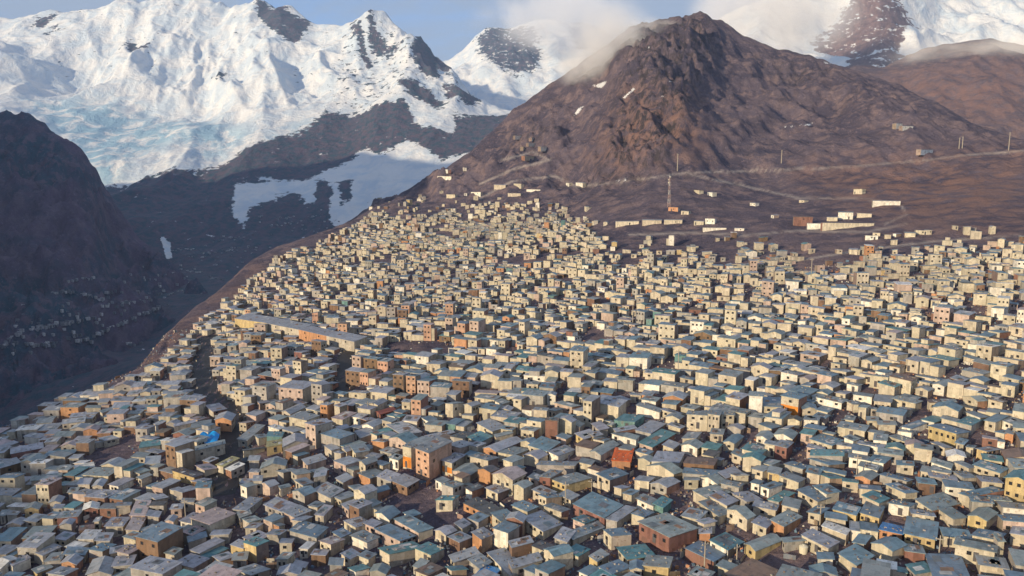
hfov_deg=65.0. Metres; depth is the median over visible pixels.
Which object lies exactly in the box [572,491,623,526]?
house
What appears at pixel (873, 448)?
house
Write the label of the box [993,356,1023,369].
house
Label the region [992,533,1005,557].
house
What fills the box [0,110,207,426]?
valley mountain
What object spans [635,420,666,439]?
house
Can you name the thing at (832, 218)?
hillside hut
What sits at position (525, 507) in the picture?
house
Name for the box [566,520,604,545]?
house
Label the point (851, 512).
house
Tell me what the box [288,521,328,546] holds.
house
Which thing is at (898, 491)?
house
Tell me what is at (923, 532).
house
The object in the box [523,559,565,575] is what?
house
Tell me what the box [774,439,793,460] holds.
house
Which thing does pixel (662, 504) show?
house
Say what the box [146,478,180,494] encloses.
house
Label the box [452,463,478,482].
house
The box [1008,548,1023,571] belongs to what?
house
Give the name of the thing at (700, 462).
house
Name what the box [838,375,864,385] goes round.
house
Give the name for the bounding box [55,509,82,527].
house
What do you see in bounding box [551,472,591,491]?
house
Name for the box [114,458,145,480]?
house
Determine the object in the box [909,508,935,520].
house
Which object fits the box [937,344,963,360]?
house
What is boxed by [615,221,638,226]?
hillside hut
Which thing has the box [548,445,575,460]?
house
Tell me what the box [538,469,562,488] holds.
house
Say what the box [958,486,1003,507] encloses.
house
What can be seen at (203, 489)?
town building
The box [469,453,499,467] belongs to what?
house
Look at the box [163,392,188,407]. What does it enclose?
house
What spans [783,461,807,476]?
house
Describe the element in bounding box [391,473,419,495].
house
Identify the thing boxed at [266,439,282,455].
house
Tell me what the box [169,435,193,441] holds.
house
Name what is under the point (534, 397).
house
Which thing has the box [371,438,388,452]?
house
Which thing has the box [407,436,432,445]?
house
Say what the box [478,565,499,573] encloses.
house
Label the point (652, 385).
house
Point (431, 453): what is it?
town building
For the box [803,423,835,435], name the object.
house
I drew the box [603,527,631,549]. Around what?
house
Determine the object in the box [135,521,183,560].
house
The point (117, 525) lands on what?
house
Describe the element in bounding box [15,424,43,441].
house
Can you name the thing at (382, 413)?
house
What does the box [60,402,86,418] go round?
house
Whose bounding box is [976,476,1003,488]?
house
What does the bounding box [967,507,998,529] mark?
house
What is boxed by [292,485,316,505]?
house
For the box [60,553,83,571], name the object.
house
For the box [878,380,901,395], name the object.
house
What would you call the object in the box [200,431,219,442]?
tarpaulin
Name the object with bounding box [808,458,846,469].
house
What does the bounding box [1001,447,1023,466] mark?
house
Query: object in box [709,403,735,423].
house
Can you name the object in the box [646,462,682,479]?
house
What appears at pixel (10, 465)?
house
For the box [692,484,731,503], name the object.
house
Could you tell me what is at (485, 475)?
town building
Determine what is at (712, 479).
house
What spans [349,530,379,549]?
house
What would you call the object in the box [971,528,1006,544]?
house
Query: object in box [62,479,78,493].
house
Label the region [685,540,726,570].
house
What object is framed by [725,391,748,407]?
house
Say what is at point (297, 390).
town building
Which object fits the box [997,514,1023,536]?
house
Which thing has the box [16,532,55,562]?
house
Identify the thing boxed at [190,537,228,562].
house
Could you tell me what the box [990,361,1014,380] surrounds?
house
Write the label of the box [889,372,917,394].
house
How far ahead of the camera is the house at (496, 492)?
212.13 m
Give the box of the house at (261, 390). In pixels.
[252,381,275,404]
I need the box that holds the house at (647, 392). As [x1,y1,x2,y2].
[640,390,654,397]
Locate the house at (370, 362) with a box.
[364,356,382,371]
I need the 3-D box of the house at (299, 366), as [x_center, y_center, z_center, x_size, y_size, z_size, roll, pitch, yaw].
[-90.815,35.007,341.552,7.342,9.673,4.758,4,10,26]
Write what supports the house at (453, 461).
on the hillside
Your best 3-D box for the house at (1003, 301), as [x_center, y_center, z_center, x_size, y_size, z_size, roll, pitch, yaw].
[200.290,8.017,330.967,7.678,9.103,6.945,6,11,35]
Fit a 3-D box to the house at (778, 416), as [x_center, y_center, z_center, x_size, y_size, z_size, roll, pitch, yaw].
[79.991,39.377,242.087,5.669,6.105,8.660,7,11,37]
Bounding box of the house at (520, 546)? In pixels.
[508,535,533,557]
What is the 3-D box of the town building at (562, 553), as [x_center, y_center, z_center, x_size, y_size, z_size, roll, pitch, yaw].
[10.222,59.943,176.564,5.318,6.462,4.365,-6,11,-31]
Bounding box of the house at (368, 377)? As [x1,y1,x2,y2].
[359,369,380,388]
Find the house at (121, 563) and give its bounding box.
[111,554,136,574]
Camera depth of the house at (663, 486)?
205.02 m
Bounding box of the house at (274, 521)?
[262,513,285,531]
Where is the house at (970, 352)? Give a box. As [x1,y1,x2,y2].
[962,349,975,358]
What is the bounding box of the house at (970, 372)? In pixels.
[961,367,990,379]
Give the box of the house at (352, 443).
[340,440,366,449]
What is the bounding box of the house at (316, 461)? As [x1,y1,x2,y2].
[301,453,326,469]
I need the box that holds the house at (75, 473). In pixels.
[63,466,89,480]
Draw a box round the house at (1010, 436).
[1004,428,1015,443]
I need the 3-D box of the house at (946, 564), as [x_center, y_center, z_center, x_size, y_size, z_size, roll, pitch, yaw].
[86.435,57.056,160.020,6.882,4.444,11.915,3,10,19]
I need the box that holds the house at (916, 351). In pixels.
[908,347,929,357]
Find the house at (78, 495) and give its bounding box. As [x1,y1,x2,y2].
[71,488,96,502]
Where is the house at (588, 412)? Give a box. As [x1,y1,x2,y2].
[576,394,600,426]
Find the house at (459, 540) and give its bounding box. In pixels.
[447,531,471,550]
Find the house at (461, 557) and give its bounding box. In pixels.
[448,546,479,565]
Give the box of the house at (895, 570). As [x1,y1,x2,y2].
[876,558,907,575]
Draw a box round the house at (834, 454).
[810,449,844,461]
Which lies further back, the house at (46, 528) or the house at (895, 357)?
the house at (895, 357)
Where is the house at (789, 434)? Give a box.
[773,428,797,444]
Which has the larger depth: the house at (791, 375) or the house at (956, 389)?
the house at (791, 375)
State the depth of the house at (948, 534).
169.54 m
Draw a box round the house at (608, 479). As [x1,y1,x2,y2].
[595,467,628,491]
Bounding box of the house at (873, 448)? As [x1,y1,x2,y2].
[857,440,885,454]
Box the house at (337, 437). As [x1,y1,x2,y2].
[320,428,354,449]
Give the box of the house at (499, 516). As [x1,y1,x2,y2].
[490,508,509,526]
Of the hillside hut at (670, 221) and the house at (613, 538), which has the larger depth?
the hillside hut at (670, 221)
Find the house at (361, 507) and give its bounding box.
[348,498,373,518]
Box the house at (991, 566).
[975,554,1009,575]
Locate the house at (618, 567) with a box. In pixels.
[598,559,629,575]
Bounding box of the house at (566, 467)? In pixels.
[536,461,578,474]
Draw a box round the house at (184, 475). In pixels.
[171,467,203,483]
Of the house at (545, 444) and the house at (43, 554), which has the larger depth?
the house at (545, 444)
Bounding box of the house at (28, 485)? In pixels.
[24,476,31,489]
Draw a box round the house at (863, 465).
[858,461,880,473]
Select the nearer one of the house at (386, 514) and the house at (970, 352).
the house at (386, 514)
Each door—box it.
[898,508,902,515]
[912,537,917,544]
[947,538,951,544]
[973,552,978,561]
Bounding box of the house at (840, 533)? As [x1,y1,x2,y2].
[821,520,849,545]
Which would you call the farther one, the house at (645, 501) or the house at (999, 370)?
the house at (999, 370)
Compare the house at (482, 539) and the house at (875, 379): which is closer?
the house at (482, 539)
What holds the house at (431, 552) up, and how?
on the hillside
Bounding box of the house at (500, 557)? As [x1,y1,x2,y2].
[486,547,516,575]
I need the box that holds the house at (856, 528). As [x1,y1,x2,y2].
[849,520,878,543]
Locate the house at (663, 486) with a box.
[649,477,680,495]
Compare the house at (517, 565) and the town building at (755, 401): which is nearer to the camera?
the house at (517, 565)
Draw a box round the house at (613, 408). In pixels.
[600,395,627,419]
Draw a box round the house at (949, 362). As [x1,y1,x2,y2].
[928,354,960,369]
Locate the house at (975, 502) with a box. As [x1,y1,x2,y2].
[968,496,994,511]
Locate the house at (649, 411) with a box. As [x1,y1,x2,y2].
[636,402,661,418]
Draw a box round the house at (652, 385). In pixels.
[638,379,665,393]
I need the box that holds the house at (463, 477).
[453,472,471,491]
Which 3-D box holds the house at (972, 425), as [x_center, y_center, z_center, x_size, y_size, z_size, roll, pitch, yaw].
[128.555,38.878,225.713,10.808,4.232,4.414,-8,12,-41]
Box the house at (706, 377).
[695,368,718,386]
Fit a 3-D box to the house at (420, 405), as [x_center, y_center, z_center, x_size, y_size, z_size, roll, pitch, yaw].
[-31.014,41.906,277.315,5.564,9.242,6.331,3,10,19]
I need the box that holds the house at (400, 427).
[386,421,421,436]
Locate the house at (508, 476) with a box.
[492,466,526,494]
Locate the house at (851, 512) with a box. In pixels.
[832,501,861,520]
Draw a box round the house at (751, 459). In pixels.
[741,452,765,473]
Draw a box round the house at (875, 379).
[869,374,888,388]
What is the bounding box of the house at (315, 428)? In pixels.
[304,418,332,448]
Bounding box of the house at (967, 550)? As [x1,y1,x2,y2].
[953,537,998,564]
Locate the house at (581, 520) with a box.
[572,514,596,528]
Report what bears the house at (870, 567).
on the hillside
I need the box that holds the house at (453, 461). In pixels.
[441,452,465,475]
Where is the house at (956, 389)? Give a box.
[947,380,983,399]
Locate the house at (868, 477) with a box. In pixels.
[854,470,878,484]
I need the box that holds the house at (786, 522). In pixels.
[770,510,802,536]
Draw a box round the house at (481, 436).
[467,431,492,444]
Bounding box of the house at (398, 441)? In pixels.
[389,432,417,453]
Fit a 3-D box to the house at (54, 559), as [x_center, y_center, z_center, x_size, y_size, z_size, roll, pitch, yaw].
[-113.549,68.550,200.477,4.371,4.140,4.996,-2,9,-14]
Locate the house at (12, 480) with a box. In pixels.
[0,473,25,491]
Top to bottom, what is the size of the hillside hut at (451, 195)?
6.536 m
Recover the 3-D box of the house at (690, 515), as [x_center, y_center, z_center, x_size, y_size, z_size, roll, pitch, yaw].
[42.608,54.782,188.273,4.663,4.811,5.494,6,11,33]
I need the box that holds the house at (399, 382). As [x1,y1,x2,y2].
[393,372,409,394]
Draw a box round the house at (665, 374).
[651,367,680,381]
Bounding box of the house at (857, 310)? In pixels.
[846,304,864,320]
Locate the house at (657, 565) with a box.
[642,554,673,575]
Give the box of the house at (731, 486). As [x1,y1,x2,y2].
[720,479,743,495]
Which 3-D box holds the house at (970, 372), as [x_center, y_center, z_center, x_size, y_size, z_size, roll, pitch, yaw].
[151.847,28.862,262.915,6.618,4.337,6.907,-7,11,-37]
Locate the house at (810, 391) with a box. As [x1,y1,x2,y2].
[788,385,818,398]
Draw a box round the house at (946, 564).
[925,553,969,575]
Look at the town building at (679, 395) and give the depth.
263.93 m
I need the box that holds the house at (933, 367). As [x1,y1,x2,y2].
[919,358,946,377]
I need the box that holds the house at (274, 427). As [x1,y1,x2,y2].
[268,424,284,431]
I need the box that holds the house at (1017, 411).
[1000,403,1023,420]
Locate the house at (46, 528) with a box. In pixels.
[21,525,57,540]
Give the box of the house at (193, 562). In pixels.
[177,553,210,571]
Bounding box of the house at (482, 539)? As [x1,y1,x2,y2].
[471,526,493,552]
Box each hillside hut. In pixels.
[437,176,452,179]
[446,194,457,198]
[471,192,482,196]
[494,184,506,189]
[508,193,521,196]
[513,135,520,139]
[513,183,523,188]
[521,156,534,160]
[526,143,534,146]
[526,189,539,191]
[537,146,546,151]
[575,182,586,187]
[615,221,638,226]
[642,219,661,225]
[664,219,682,223]
[668,207,679,211]
[681,211,690,214]
[694,190,703,193]
[694,220,704,225]
[702,227,725,231]
[705,218,715,223]
[708,192,716,196]
[734,228,744,230]
[793,216,812,225]
[807,223,820,228]
[820,223,873,230]
[827,217,837,220]
[838,211,853,219]
[849,248,857,254]
[853,189,865,193]
[856,213,871,217]
[864,235,877,239]
[871,200,900,206]
[892,123,902,128]
[893,233,901,236]
[899,126,912,130]
[904,232,915,237]
[915,230,929,234]
[916,149,932,154]
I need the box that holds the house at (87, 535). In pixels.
[76,529,101,547]
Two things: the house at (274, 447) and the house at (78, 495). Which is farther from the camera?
the house at (274, 447)
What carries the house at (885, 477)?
on the hillside
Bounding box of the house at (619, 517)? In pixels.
[605,505,637,528]
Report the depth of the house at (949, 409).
232.72 m
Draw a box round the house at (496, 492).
[485,484,509,501]
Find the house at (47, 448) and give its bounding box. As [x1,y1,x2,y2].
[38,444,60,453]
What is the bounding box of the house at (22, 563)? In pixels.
[9,554,30,571]
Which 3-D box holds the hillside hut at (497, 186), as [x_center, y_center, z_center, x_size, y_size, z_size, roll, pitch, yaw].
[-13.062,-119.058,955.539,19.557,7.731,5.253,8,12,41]
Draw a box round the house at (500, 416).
[490,410,521,424]
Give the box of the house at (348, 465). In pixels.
[333,456,359,477]
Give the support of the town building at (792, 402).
on the hillside
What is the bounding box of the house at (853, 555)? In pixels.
[837,543,874,572]
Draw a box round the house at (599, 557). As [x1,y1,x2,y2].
[589,548,609,566]
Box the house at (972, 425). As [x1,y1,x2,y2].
[957,416,983,434]
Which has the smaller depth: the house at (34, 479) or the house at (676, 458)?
the house at (676, 458)
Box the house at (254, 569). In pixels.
[237,563,270,575]
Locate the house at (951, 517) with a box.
[937,507,967,527]
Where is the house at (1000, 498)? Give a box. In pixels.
[986,495,1012,510]
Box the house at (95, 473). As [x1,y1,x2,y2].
[82,467,114,484]
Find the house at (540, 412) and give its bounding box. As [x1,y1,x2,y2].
[533,407,548,418]
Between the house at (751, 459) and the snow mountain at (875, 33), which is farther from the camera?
the snow mountain at (875, 33)
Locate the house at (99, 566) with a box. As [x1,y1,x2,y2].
[85,555,114,575]
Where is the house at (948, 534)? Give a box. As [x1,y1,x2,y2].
[939,526,972,547]
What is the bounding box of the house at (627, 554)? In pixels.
[616,543,654,563]
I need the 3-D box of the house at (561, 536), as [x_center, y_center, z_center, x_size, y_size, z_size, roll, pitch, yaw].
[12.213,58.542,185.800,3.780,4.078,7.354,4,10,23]
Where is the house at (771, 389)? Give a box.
[756,385,778,396]
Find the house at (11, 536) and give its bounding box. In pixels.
[0,527,27,546]
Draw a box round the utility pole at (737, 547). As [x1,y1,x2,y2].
[734,544,739,560]
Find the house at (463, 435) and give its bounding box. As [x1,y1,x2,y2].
[450,431,473,441]
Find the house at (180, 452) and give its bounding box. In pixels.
[164,438,195,469]
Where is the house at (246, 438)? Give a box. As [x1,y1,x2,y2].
[237,424,264,446]
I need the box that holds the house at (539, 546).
[531,540,554,559]
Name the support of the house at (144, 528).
on the hillside
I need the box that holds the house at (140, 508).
[129,500,151,520]
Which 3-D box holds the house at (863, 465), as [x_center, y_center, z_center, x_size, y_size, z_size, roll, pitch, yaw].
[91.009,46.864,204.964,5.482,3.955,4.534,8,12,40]
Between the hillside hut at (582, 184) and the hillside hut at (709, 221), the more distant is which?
the hillside hut at (582, 184)
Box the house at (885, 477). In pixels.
[878,472,913,486]
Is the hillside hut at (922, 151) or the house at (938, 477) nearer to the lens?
the house at (938, 477)
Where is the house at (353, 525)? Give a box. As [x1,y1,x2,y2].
[343,516,367,533]
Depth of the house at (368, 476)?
229.97 m
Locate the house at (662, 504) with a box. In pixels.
[652,496,672,513]
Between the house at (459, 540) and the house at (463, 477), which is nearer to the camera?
the house at (459, 540)
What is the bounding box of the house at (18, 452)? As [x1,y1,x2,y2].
[10,442,43,459]
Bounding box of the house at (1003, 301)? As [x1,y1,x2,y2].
[987,295,1010,315]
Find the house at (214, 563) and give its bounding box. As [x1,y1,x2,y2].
[200,560,233,572]
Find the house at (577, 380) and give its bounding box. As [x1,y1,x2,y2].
[567,373,590,389]
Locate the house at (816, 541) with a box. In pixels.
[801,528,839,553]
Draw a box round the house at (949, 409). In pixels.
[932,401,962,418]
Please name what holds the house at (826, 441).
on the hillside
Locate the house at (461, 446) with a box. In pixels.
[452,440,472,453]
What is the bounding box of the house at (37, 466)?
[29,459,52,475]
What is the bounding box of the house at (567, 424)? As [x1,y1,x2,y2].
[559,415,576,435]
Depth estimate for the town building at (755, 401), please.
247.46 m
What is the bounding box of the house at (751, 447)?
[741,442,766,455]
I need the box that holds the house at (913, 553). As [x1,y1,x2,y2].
[903,543,925,562]
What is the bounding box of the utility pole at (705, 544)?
[702,541,708,567]
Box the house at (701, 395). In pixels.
[690,385,719,407]
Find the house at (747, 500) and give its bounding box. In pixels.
[732,491,763,509]
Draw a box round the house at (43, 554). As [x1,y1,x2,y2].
[34,543,61,564]
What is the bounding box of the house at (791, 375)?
[780,370,805,384]
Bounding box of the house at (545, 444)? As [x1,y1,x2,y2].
[528,436,560,458]
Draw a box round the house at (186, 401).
[178,395,205,412]
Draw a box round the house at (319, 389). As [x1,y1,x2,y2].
[311,382,333,404]
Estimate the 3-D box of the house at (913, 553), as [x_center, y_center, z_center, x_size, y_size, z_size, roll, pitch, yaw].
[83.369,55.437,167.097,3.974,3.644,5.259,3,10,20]
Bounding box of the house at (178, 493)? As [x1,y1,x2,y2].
[169,485,195,501]
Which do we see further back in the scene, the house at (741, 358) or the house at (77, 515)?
the house at (741, 358)
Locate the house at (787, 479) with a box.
[779,471,805,490]
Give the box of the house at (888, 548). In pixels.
[871,536,907,560]
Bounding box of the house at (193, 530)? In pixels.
[183,525,206,544]
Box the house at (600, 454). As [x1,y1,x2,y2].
[589,440,619,463]
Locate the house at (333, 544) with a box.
[318,535,345,556]
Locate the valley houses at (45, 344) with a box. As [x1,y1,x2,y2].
[0,209,339,355]
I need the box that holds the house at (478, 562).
[467,553,492,573]
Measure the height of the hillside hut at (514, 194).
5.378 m
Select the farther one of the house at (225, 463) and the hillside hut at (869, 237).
the hillside hut at (869, 237)
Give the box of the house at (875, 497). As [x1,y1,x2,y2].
[862,490,890,508]
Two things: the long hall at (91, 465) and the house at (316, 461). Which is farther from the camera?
the long hall at (91, 465)
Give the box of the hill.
[849,38,1023,139]
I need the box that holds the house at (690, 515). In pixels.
[680,507,707,526]
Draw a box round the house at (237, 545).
[230,539,244,553]
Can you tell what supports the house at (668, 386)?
on the hillside
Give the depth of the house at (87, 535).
208.89 m
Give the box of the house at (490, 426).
[476,418,503,437]
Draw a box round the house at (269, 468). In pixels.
[260,458,287,479]
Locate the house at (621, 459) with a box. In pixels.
[611,447,633,469]
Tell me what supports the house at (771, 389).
on the hillside
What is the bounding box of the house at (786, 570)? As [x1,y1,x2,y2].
[776,564,822,575]
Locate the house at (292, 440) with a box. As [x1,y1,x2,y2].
[282,433,307,457]
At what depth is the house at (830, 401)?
251.29 m
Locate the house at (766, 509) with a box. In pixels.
[752,499,779,518]
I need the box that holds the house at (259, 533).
[242,530,266,539]
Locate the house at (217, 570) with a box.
[199,564,242,575]
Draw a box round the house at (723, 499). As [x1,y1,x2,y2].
[708,490,738,508]
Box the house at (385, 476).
[376,469,400,489]
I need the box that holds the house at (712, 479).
[698,474,724,486]
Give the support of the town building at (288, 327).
on the hillside
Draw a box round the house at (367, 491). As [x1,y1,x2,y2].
[353,484,377,499]
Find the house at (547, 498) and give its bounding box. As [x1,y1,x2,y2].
[537,493,562,509]
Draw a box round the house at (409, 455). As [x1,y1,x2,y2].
[402,442,417,468]
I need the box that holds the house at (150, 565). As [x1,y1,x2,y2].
[128,555,182,575]
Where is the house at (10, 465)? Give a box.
[0,457,20,475]
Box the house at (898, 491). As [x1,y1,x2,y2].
[885,482,918,501]
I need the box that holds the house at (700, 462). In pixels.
[683,456,717,469]
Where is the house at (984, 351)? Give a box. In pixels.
[976,343,1000,360]
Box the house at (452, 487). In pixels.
[442,480,464,495]
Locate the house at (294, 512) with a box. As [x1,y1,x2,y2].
[282,504,311,524]
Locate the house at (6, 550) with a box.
[0,544,17,557]
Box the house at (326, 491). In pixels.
[315,481,344,505]
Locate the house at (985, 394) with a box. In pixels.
[977,391,1002,402]
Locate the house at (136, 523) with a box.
[125,516,146,533]
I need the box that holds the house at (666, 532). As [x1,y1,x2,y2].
[637,512,698,553]
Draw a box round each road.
[189,334,251,497]
[331,334,359,391]
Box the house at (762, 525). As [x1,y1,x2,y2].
[751,515,771,535]
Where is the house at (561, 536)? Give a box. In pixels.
[553,526,575,545]
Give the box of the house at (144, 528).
[139,524,154,532]
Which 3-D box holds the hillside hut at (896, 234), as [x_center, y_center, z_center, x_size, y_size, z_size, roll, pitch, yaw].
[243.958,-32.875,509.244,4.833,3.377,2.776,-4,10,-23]
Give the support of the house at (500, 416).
on the hillside
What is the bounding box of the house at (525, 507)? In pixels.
[511,500,538,514]
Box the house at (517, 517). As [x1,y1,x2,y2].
[505,511,527,537]
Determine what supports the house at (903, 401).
on the hillside
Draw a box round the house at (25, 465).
[19,453,47,472]
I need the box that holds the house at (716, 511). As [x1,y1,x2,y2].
[698,499,726,525]
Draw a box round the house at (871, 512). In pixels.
[860,501,884,527]
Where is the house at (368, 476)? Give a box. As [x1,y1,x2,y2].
[357,468,381,484]
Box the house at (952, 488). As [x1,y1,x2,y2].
[942,479,974,496]
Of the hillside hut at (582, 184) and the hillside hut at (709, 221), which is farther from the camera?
the hillside hut at (582, 184)
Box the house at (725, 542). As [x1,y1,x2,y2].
[709,532,743,560]
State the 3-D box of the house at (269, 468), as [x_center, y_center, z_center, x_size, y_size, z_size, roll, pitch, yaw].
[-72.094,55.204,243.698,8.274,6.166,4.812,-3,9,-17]
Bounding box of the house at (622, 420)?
[614,414,644,427]
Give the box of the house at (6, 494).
[0,487,21,508]
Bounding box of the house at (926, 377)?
[915,374,942,381]
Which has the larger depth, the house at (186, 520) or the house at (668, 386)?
the house at (668, 386)
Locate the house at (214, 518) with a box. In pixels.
[189,507,236,537]
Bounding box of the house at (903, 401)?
[891,395,922,411]
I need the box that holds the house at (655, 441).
[638,429,675,454]
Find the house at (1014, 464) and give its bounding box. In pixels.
[1007,458,1023,473]
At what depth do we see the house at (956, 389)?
247.97 m
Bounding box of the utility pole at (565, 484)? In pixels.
[562,481,568,506]
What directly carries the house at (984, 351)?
on the hillside
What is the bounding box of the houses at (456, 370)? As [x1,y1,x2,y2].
[0,190,1023,575]
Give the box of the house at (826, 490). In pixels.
[812,483,841,504]
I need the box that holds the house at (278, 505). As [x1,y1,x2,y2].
[263,497,297,515]
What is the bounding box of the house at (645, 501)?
[635,493,656,511]
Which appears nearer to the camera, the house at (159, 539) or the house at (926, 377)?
the house at (159, 539)
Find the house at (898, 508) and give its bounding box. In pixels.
[888,499,915,516]
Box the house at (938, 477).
[927,471,957,486]
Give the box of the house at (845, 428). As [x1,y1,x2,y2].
[836,421,869,439]
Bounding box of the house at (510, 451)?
[497,446,528,461]
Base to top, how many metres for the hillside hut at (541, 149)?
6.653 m
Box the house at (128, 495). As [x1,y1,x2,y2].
[108,488,140,504]
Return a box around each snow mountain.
[0,0,511,424]
[442,19,615,110]
[718,0,1023,67]
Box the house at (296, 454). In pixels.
[284,443,309,464]
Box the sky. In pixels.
[0,0,760,60]
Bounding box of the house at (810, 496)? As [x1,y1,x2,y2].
[796,486,830,507]
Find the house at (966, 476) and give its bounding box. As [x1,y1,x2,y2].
[952,471,976,484]
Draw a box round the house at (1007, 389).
[987,381,1019,397]
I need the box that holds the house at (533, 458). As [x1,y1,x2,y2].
[523,449,548,466]
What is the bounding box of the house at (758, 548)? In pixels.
[744,533,781,559]
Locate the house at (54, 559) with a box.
[43,551,64,569]
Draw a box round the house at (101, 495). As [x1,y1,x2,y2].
[83,489,121,505]
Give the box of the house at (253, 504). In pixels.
[232,496,262,518]
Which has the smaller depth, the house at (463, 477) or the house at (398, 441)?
the house at (463, 477)
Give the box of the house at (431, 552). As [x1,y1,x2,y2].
[414,541,444,562]
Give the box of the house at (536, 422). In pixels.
[519,417,544,436]
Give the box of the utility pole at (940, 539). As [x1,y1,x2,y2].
[935,535,944,553]
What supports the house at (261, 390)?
on the hillside
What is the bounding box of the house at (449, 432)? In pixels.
[424,429,454,437]
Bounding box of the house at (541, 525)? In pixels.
[525,510,563,539]
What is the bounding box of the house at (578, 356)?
[569,345,588,368]
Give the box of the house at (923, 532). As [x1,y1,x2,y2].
[903,516,938,550]
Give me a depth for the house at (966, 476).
194.14 m
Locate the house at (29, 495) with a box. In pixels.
[12,485,36,502]
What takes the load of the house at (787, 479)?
on the hillside
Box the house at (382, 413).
[376,407,395,418]
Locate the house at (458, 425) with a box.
[445,418,472,432]
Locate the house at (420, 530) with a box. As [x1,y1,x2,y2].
[394,514,433,541]
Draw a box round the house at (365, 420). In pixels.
[359,417,375,424]
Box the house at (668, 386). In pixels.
[660,381,690,393]
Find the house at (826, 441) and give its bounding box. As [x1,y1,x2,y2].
[809,433,843,448]
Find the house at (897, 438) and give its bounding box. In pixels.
[888,434,909,445]
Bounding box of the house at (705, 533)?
[698,526,711,543]
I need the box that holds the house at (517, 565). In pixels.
[508,552,542,575]
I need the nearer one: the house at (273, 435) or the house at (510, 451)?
the house at (510, 451)
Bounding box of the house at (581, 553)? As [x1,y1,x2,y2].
[571,543,590,566]
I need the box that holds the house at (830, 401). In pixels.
[811,393,848,408]
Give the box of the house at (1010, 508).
[995,500,1023,515]
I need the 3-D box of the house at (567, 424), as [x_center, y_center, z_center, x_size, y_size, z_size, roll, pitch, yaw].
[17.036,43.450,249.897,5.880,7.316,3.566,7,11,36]
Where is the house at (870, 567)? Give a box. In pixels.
[850,558,890,575]
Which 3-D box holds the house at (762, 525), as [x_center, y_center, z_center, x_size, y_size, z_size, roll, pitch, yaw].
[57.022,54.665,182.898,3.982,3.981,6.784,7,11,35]
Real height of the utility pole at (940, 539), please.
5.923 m
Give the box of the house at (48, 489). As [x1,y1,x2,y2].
[34,477,62,506]
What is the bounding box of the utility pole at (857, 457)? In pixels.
[854,454,861,473]
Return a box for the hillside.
[0,11,1023,575]
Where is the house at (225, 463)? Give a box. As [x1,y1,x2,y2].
[215,456,239,473]
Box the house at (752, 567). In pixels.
[723,558,777,575]
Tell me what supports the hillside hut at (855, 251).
on the hillside
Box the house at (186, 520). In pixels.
[179,512,198,525]
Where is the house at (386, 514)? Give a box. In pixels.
[375,505,400,524]
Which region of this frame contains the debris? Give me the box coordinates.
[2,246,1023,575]
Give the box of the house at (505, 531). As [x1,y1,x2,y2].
[492,520,520,549]
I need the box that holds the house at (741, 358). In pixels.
[728,351,751,366]
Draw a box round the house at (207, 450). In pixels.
[195,439,225,461]
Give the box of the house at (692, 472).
[682,467,720,483]
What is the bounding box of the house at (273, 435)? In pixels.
[266,431,283,440]
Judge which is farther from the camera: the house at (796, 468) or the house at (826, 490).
the house at (796, 468)
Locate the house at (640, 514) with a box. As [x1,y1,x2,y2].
[631,508,654,525]
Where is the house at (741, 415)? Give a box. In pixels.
[728,407,751,426]
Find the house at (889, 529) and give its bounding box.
[878,522,904,539]
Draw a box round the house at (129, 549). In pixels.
[115,544,138,561]
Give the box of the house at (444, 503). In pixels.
[435,495,459,511]
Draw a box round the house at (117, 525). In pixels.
[104,517,130,536]
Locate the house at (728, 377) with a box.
[718,369,743,385]
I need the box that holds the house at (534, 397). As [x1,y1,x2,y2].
[522,389,548,404]
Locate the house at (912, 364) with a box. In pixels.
[900,356,927,373]
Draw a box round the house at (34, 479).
[30,473,62,486]
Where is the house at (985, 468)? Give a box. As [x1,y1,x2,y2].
[972,460,1008,480]
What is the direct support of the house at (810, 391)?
on the hillside
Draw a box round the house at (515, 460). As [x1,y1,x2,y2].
[502,454,524,470]
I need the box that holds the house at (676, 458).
[651,451,684,466]
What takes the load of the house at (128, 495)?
on the hillside
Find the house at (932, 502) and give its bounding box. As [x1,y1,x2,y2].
[915,492,960,517]
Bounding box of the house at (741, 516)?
[726,505,755,531]
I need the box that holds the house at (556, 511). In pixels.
[542,502,570,520]
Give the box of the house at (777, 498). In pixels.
[767,490,795,512]
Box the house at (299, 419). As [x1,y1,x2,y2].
[288,411,319,428]
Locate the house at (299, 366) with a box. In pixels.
[289,359,307,373]
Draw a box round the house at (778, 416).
[763,407,791,427]
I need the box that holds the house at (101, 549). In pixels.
[87,542,116,557]
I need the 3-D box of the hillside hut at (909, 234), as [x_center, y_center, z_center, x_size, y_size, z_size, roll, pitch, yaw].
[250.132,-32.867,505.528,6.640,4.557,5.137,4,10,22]
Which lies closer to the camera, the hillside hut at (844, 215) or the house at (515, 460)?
the house at (515, 460)
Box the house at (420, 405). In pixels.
[411,393,431,420]
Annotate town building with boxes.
[195,481,212,501]
[234,313,278,328]
[242,536,268,562]
[267,318,311,337]
[278,380,314,401]
[298,326,337,341]
[319,402,334,419]
[326,331,366,351]
[378,541,419,566]
[414,436,452,480]
[463,497,502,524]
[476,465,499,483]
[483,436,521,456]
[544,543,573,569]
[545,417,559,438]
[662,390,688,407]
[686,410,707,430]
[707,410,721,431]
[721,410,734,428]
[748,391,764,412]
[780,391,807,415]
[927,423,969,446]
[1004,469,1023,502]
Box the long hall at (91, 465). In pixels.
[74,462,94,468]
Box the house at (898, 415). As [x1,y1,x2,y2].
[876,406,906,426]
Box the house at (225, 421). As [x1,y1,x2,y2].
[214,411,235,431]
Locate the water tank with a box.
[799,544,807,554]
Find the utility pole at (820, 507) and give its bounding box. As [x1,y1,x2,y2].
[817,504,824,525]
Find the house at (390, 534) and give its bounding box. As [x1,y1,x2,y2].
[374,524,415,545]
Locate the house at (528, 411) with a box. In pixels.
[521,404,547,418]
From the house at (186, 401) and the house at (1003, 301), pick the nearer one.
the house at (186, 401)
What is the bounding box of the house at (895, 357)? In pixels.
[879,351,908,363]

